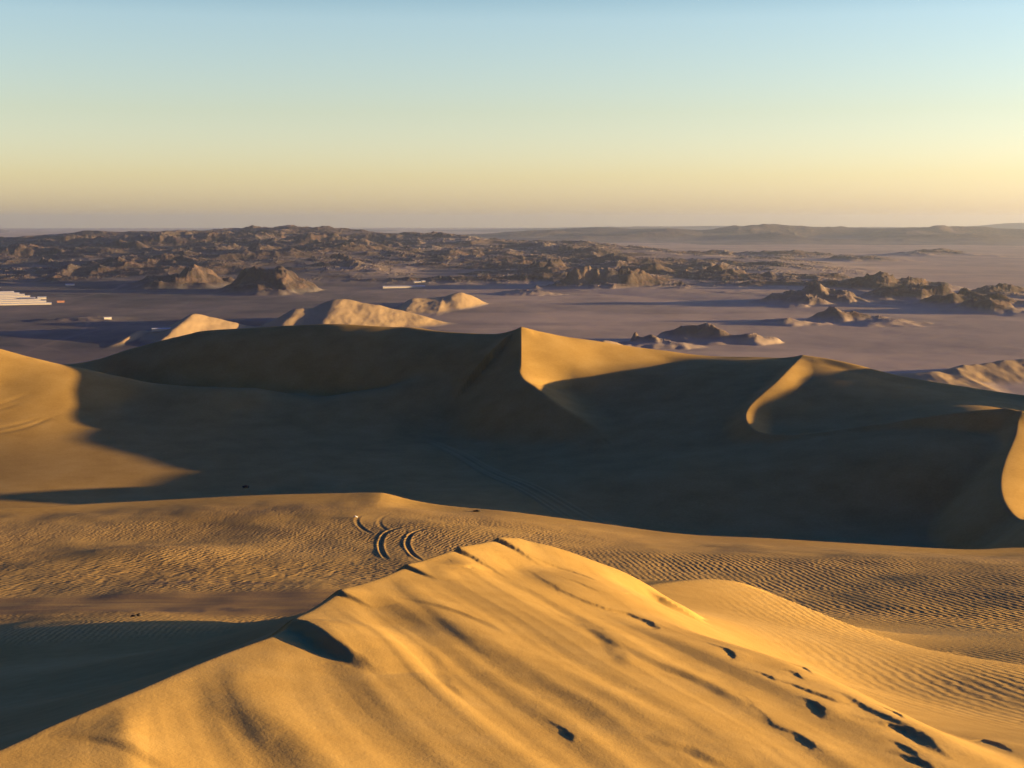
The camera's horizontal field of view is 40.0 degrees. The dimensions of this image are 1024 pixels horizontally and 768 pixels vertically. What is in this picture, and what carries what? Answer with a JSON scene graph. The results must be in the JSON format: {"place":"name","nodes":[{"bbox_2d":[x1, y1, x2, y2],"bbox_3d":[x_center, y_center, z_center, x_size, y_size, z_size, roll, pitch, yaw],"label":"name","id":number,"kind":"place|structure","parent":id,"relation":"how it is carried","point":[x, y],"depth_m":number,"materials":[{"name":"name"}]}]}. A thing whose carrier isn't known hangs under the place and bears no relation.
{"place":"outdoors","nodes":[
{"label":"outdoors","id":0,"kind":"place"},
{"bbox_2d":[0,324,1023,548],"bbox_3d":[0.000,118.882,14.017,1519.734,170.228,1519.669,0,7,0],"label":"dunes","id":1,"kind":"structure","parent":0,"point":[535,422],"depth_m":384.73,"materials":[{"name":"beige sand"}]},
{"bbox_2d":[0,537,1023,767],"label":"foreground dune","id":2,"kind":"structure","parent":0,"point":[502,652],"depth_m":13.95,"materials":[{"name":"beige sand"}]},
{"bbox_2d":[0,225,1023,394],"bbox_3d":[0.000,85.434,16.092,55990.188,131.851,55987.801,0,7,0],"label":"valley ground","id":3,"kind":"structure","parent":0,"point":[950,314],"depth_m":2853.39,"materials":[{"name":"grey sand"}]},
{"bbox_2d":[0,292,18,293],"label":"farm shed","id":4,"kind":"structure","parent":3,"relation":"on","point":[10,293],"depth_m":2850.51,"materials":[{"name":"metal"}]},
{"bbox_2d":[0,294,24,295],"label":"farm shed","id":5,"kind":"structure","parent":3,"relation":"on","point":[10,294],"depth_m":2788.06,"materials":[{"name":"metal"}]},
{"bbox_2d":[0,295,29,297],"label":"farm shed","id":6,"kind":"structure","parent":3,"relation":"on","point":[15,296],"depth_m":2735.89,"materials":[{"name":"metal"}]},
{"bbox_2d":[0,297,35,298],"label":"farm shed","id":7,"kind":"structure","parent":3,"relation":"on","point":[18,298],"depth_m":2677.69,"materials":[{"name":"metal"}]},
{"bbox_2d":[0,298,40,300],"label":"farm shed","id":8,"kind":"structure","parent":3,"relation":"on","point":[19,299],"depth_m":2617.81,"materials":[{"name":"metal"}]},
{"bbox_2d":[0,300,45,302],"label":"farm shed","id":9,"kind":"structure","parent":3,"relation":"on","point":[33,301],"depth_m":2562.66,"materials":[{"name":"metal"}]},
{"bbox_2d":[0,302,51,304],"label":"farm shed","id":10,"kind":"structure","parent":3,"relation":"on","point":[43,303],"depth_m":2507.11,"materials":[{"name":"metal"}]},
{"bbox_2d":[151,328,169,331],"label":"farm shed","id":11,"kind":"structure","parent":3,"relation":"on","point":[158,329],"depth_m":1786.75,"materials":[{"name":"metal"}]},
{"bbox_2d":[382,285,424,287],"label":"farm shed","id":12,"kind":"structure","parent":3,"relation":"on","point":[418,286],"depth_m":3135.92,"materials":[{"name":"metal"}]},
{"bbox_2d":[0,493,1023,672],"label":"sand flat","id":13,"kind":"structure","parent":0,"point":[80,583],"depth_m":78.36,"materials":[{"name":"beige sand"}]},
{"bbox_2d":[0,223,1023,232],"bbox_3d":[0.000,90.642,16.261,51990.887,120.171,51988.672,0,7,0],"label":"mountains","id":14,"kind":"structure","parent":0,"point":[1012,225],"depth_m":19881.57,"materials":[{"name":"grey stone"}]},
{"bbox_2d":[0,0,1023,227],"label":"sky","id":15,"kind":"structure","parent":0,"point":[114,113],"materials":[{"name":"blue"}]},
{"bbox_2d":[463,224,1023,245],"bbox_3d":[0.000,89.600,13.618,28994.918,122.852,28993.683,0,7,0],"label":"mountains","id":16,"kind":"structure","parent":0,"point":[767,234],"depth_m":10418.75,"materials":[{"name":"grey stone"}]}
]}

